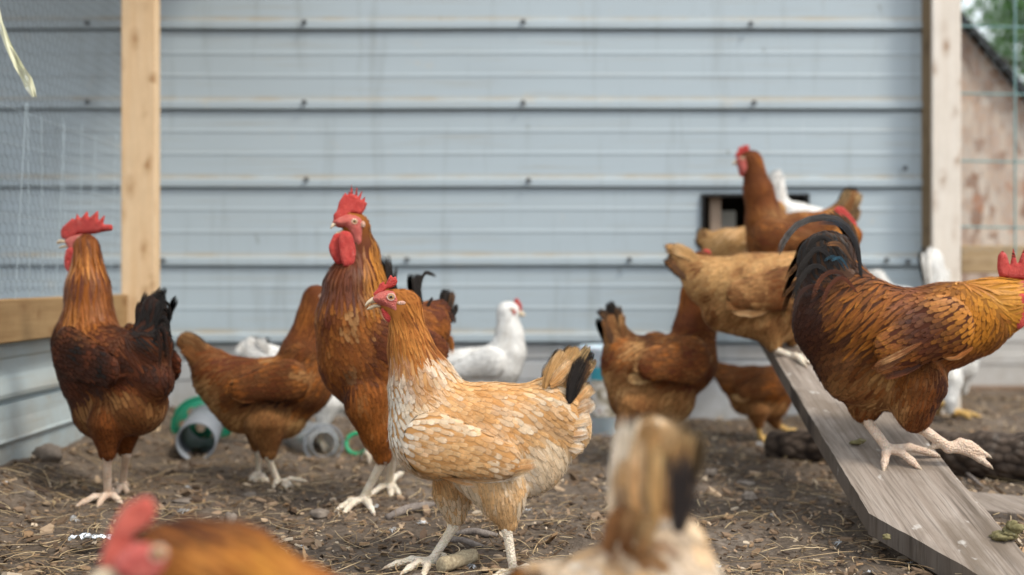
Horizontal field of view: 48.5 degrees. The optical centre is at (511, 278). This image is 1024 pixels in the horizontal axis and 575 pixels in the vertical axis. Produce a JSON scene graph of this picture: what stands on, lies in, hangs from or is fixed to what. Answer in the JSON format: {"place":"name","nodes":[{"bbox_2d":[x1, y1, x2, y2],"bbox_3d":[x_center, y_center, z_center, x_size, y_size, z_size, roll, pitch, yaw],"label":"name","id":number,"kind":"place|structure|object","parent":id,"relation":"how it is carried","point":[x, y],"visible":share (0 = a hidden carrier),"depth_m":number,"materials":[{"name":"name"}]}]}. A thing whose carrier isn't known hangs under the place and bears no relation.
{"place":"outdoors","nodes":[
{"label":"outdoors","id":0,"kind":"place"},
{"bbox_2d":[0,327,1023,574],"bbox_3d":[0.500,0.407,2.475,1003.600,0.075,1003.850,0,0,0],"label":"ground","id":1,"kind":"structure","parent":0,"point":[146,459],"depth_m":2.16,"materials":[{"name":"soil"}]},
{"bbox_2d":[22,490,35,497],"bbox_3d":[-0.895,0.402,2.108,0.024,0.015,0.018,0,0,0],"label":"stone","id":2,"kind":"object","parent":1,"relation":"on","point":[29,494],"visible":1,"depth_m":2.10,"materials":[{"name":"beige stone"}]},
{"bbox_2d":[31,443,62,461],"bbox_3d":[-0.990,0.375,2.420,0.056,0.044,0.057,0,0,-37],"label":"stone","id":3,"kind":"object","parent":1,"relation":"on","point":[45,452],"visible":0.98,"depth_m":2.41,"materials":[{"name":"grey stone"}]},
{"bbox_2d":[68,533,107,540],"bbox_3d":[-0.664,0.409,1.795,0.068,0.012,0.033,0,0,0],"label":"foil scrap","id":4,"kind":"object","parent":1,"relation":"on","point":[85,536],"visible":0.88,"depth_m":1.79,"materials":[{"name":"white"}]},
{"bbox_2d":[50,211,181,506],"bbox_3d":[-0.752,0.150,2.165,0.366,0.562,0.184,0,0,44],"label":"rooster","id":5,"kind":"object","parent":1,"relation":"on","point":[116,380],"visible":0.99,"depth_m":2.11,"materials":[{"name":"brown"}]},
{"bbox_2d":[121,0,159,431],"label":"post","id":6,"kind":"object","parent":1,"relation":"on","point":[140,146],"visible":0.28,"depth_m":2.97,"materials":[{"name":"brown wood"}]},
{"bbox_2d":[0,294,127,343],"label":"rail","id":7,"kind":"object","parent":6,"relation":"attached to","point":[27,319],"visible":0.52,"depth_m":2.38,"materials":[{"name":"beige wood"}]},
{"bbox_2d":[0,0,123,298],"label":"wire fence","id":8,"kind":"object","parent":7,"relation":"on","point":[61,188],"visible":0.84,"depth_m":2.53,"materials":[{"name":"grey metal"}]},
{"bbox_2d":[0,11,36,96],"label":"plastic strip","id":9,"kind":"object","parent":8,"relation":"hanging from","point":[26,77],"visible":1,"depth_m":2.05,"materials":[{"name":"beige plastic"}]},
{"bbox_2d":[172,498,191,503],"bbox_3d":[-0.622,0.425,2.164,0.049,0.012,0.039,0,0,0],"label":"stone","id":10,"kind":"object","parent":1,"relation":"on","point":[182,501],"visible":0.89,"depth_m":2.15,"materials":[{"name":"beige stone"}]},
{"bbox_2d":[170,396,230,458],"bbox_3d":[-0.802,0.393,2.877,0.160,0.160,0.329,0,0,-9],"label":"pipe feeder","id":11,"kind":"object","parent":1,"relation":"on","point":[188,434],"visible":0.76,"depth_m":2.88,"materials":[{"name":"grey plastic"}]},
{"bbox_2d":[224,512,236,519],"bbox_3d":[-0.494,0.427,1.994,0.026,0.036,0.020,0,0,0],"label":"stone","id":12,"kind":"object","parent":1,"relation":"on","point":[230,516],"visible":0.41,"depth_m":1.99,"materials":[{"name":"beige stone"}]},
{"bbox_2d":[242,492,256,496],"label":"stone","id":13,"kind":"object","parent":1,"relation":"on","point":[247,494],"visible":0.83,"depth_m":2.23,"materials":[{"name":"grey stone"}]},
{"bbox_2d":[176,285,331,490],"bbox_3d":[-0.543,0.229,2.421,0.338,0.432,0.173,0,0,0],"label":"hen","id":14,"kind":"object","parent":1,"relation":"on","point":[266,406],"visible":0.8,"depth_m":2.38,"materials":[{"name":"brown"}]},
{"bbox_2d":[235,336,373,463],"bbox_3d":[-0.455,0.256,2.822,0.443,0.364,0.223,0,0,33],"label":"hen","id":15,"kind":"object","parent":1,"relation":"on","point":[256,347],"visible":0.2,"depth_m":2.83,"materials":[{"name":"white"}]},
{"bbox_2d":[285,421,343,456],"bbox_3d":[-0.497,0.403,2.833,0.098,0.112,0.257,0,0,-22],"label":"waterer jar","id":16,"kind":"object","parent":1,"relation":"on","point":[303,441],"visible":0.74,"depth_m":2.74,"materials":[{"name":"white plastic"}]},
{"bbox_2d":[309,508,329,518],"bbox_3d":[-0.345,0.424,2.046,0.037,0.020,0.032,0,0,17],"label":"stone","id":17,"kind":"object","parent":1,"relation":"on","point":[318,513],"visible":0.99,"depth_m":2.04,"materials":[{"name":"beige stone"}]},
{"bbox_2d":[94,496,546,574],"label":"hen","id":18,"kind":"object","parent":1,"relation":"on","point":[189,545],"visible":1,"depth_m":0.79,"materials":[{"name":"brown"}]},
{"bbox_2d":[344,431,364,455],"bbox_3d":[-0.381,0.404,2.780,0.058,0.058,0.030,0,0,0],"label":"broken ring","id":19,"kind":"object","parent":1,"relation":"on","point":[346,446],"visible":0.77,"depth_m":2.77,"materials":[{"name":"green plastic"}]},
{"bbox_2d":[314,185,458,516],"bbox_3d":[-0.224,0.131,2.183,0.202,0.608,0.351,0,0,29],"label":"rooster","id":20,"kind":"object","parent":1,"relation":"on","point":[351,333],"visible":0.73,"depth_m":2.06,"materials":[{"name":"brown"}]},
{"bbox_2d":[384,502,435,519],"bbox_3d":[-0.182,0.418,2.064,0.019,0.020,0.143,0,0,35],"label":"stick","id":21,"kind":"object","parent":1,"relation":"on","point":[402,510],"visible":0.88,"depth_m":2.05,"materials":[{"name":"beige wood"}]},
{"bbox_2d":[436,548,477,573],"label":"stick","id":22,"kind":"object","parent":1,"relation":"on","point":[456,560],"visible":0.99,"depth_m":1.66,"materials":[{"name":"beige wood"}]},
{"bbox_2d":[0,0,921,419],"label":"metal wall","id":23,"kind":"structure","parent":1,"relation":"on","point":[564,172],"depth_m":3.40,"materials":[{"name":"grey metal"}]},
{"bbox_2d":[0,338,83,464],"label":"metal skirting","id":24,"kind":"object","parent":23,"relation":"attached to","point":[35,412],"visible":0.24,"depth_m":2.46,"materials":[{"name":"grey metal"}]},
{"bbox_2d":[449,536,483,547],"bbox_3d":[-0.079,0.418,1.808,0.078,0.014,0.014,0,0,34],"label":"stick","id":25,"kind":"object","parent":1,"relation":"on","point":[466,541],"visible":0.8,"depth_m":1.80,"materials":[{"name":"grey wood"}]},
{"bbox_2d":[455,528,497,537],"bbox_3d":[-0.059,0.418,1.869,0.073,0.015,0.016,0,0,12],"label":"stick","id":26,"kind":"object","parent":1,"relation":"on","point":[476,531],"visible":0.88,"depth_m":1.87,"materials":[{"name":"grey wood"}]},
{"bbox_2d":[365,275,596,574],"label":"hen","id":27,"kind":"object","parent":1,"relation":"on","point":[497,453],"visible":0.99,"depth_m":1.64,"materials":[{"name":"brown"}]},
{"bbox_2d":[447,298,526,383],"bbox_3d":[-0.102,0.241,2.899,0.280,0.382,0.142,0,0,0],"label":"hen","id":28,"kind":"object","parent":1,"relation":"on","point":[501,356],"visible":0.65,"depth_m":2.86,"materials":[{"name":"white"}]},
{"bbox_2d":[0,389,1023,574],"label":"straw","id":29,"kind":"object","parent":1,"relation":"on","point":[96,527],"visible":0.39,"depth_m":2.02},
{"bbox_2d":[0,390,1023,574],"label":"wood chips","id":30,"kind":"object","parent":1,"relation":"on","point":[198,498],"visible":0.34,"depth_m":2.08,"materials":[{"name":"brown wood"}]},
{"bbox_2d":[578,344,615,435],"bbox_3d":[0.252,0.307,3.120,0.140,0.245,0.140,0,0,0],"label":"feed bucket","id":31,"kind":"object","parent":1,"relation":"on","point":[603,416],"visible":0.3,"depth_m":3.06,"materials":[{"name":"white plastic"}]},
{"bbox_2d":[600,485,608,492],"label":"stone","id":32,"kind":"object","parent":1,"relation":"on","point":[604,488],"visible":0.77,"depth_m":2.29,"materials":[{"name":"beige stone"}]},
{"bbox_2d":[517,412,725,574],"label":"hen","id":33,"kind":"object","parent":1,"relation":"on","point":[651,527],"visible":0.98,"depth_m":0.91,"materials":[{"name":"brown"}]},
{"bbox_2d":[595,249,718,432],"bbox_3d":[0.336,0.183,2.620,0.312,0.502,0.200,0,0,-24],"label":"hen","id":34,"kind":"object","parent":1,"relation":"on","point":[674,370],"visible":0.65,"depth_m":2.56,"materials":[{"name":"brown"}]},
{"bbox_2d":[703,468,716,476],"bbox_3d":[0.436,0.429,2.501,0.032,0.022,0.026,0,0,0],"label":"stone","id":35,"kind":"object","parent":1,"relation":"on","point":[712,471],"visible":0.94,"depth_m":2.49,"materials":[{"name":"grey stone"}]},
{"bbox_2d":[736,480,755,485],"bbox_3d":[0.491,0.432,2.387,0.043,0.015,0.029,0,0,0],"label":"stone","id":36,"kind":"object","parent":1,"relation":"on","point":[746,482],"visible":0.73,"depth_m":2.38,"materials":[{"name":"grey stone"}]},
{"bbox_2d":[741,491,757,500],"bbox_3d":[0.462,0.427,2.211,0.029,0.026,0.024,0,0,28],"label":"stone","id":37,"kind":"object","parent":1,"relation":"on","point":[748,496],"visible":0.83,"depth_m":2.20,"materials":[{"name":"grey stone"}]},
{"bbox_2d":[714,361,795,442],"bbox_3d":[0.669,0.314,3.030,0.281,0.241,0.165,0,0,-36],"label":"hen","id":38,"kind":"object","parent":1,"relation":"on","point":[757,396],"visible":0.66,"depth_m":2.98,"materials":[{"name":"brown"}]},
{"bbox_2d":[868,269,906,286],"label":"hen","id":39,"kind":"object","parent":1,"relation":"on","point":[878,273],"visible":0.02,"depth_m":3.28,"materials":[{"name":"white"}]},
{"bbox_2d":[758,341,1023,574],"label":"ramp","id":40,"kind":"structure","parent":1,"relation":"on","point":[935,516],"depth_m":1.84,"materials":[{"name":"grey wood"}]},
{"bbox_2d":[695,201,785,256],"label":"hen","id":41,"kind":"object","parent":40,"relation":"on","point":[724,242],"visible":0.22,"depth_m":3.13,"materials":[{"name":"brown"}]},
{"bbox_2d":[663,206,862,367],"bbox_3d":[0.556,0.016,2.510,0.448,0.351,0.201,0,0,0],"label":"hen","id":42,"kind":"object","parent":40,"relation":"on","point":[740,295],"visible":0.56,"depth_m":2.48,"materials":[{"name":"brown"}]},
{"bbox_2d":[771,170,822,212],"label":"hen","id":43,"kind":"object","parent":40,"relation":"on","point":[778,181],"visible":0.22,"depth_m":3.23,"materials":[{"name":"white"}]},
{"bbox_2d":[732,144,862,252],"bbox_3d":[0.756,-0.157,3.026,0.337,0.400,0.143,0,0,0],"label":"hen","id":44,"kind":"object","parent":40,"relation":"on","point":[769,221],"visible":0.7,"depth_m":2.99,"materials":[{"name":"brown"}]},
{"bbox_2d":[849,438,865,444],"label":"droppings","id":45,"kind":"object","parent":40,"relation":"on","point":[859,441],"visible":1,"depth_m":2.01,"materials":[{"name":"green"}]},
{"bbox_2d":[882,533,890,539],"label":"droppings","id":46,"kind":"object","parent":40,"relation":"attached to","point":[886,536],"visible":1,"depth_m":1.68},
{"bbox_2d":[778,212,1023,470],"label":"rooster","id":47,"kind":"object","parent":40,"relation":"on","point":[873,348],"visible":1,"depth_m":1.91,"materials":[{"name":"brown"}]},
{"bbox_2d":[989,520,1023,541],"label":"droppings","id":48,"kind":"object","parent":40,"relation":"on","point":[1012,529],"visible":1,"depth_m":1.67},
{"bbox_2d":[764,430,1023,481],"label":"log","id":49,"kind":"object","parent":1,"relation":"on","point":[1005,450],"visible":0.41,"depth_m":2.42,"materials":[{"name":"brown wood"}]},
{"bbox_2d":[922,0,960,413],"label":"post","id":50,"kind":"object","parent":1,"relation":"on","point":[941,126],"visible":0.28,"depth_m":3.31,"materials":[{"name":"brown wood"}]},
{"bbox_2d":[961,245,1023,272],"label":"rail","id":51,"kind":"object","parent":50,"relation":"attached to","point":[983,259],"visible":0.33,"depth_m":3.50,"materials":[{"name":"beige wood"}]},
{"bbox_2d":[918,247,982,419],"bbox_3d":[1.260,0.153,3.233,0.395,0.491,0.148,0,0,-33],"label":"hen","id":52,"kind":"object","parent":1,"relation":"on","point":[932,268],"visible":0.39,"depth_m":3.13,"materials":[{"name":"white"}]},
{"bbox_2d":[965,472,983,487],"bbox_3d":[0.975,0.419,2.458,0.008,0.012,0.322,0,0,8],"label":"stick","id":53,"kind":"object","parent":1,"relation":"on","point":[973,478],"visible":0.42,"depth_m":2.37,"materials":[{"name":"grey wood"}]},
{"bbox_2d":[961,0,1023,81],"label":"tree","id":54,"kind":"object","parent":1,"relation":"on","point":[1007,51],"visible":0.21,"depth_m":10.97,"materials":[{"name":"green plant"}]},
{"bbox_2d":[961,10,1023,390],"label":"plywood coop","id":55,"kind":"structure","parent":1,"relation":"on","point":[1002,368],"depth_m":4.35,"materials":[{"name":"brown wood"}]},
{"bbox_2d":[969,491,1023,519],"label":"board","id":56,"kind":"object","parent":1,"relation":"on","point":[1008,506],"visible":0.15,"depth_m":2.06,"materials":[{"name":"grey wood"}]},
{"bbox_2d":[961,0,1023,254],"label":"wire fence","id":57,"kind":"object","parent":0,"point":[1014,227],"visible":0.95,"depth_m":3.48,"materials":[{"name":"grey metal"}]},
{"bbox_2d":[961,0,1023,80],"label":"sky","id":58,"kind":"structure","parent":0,"point":[967,2],"materials":[{"name":"white"}]}
]}

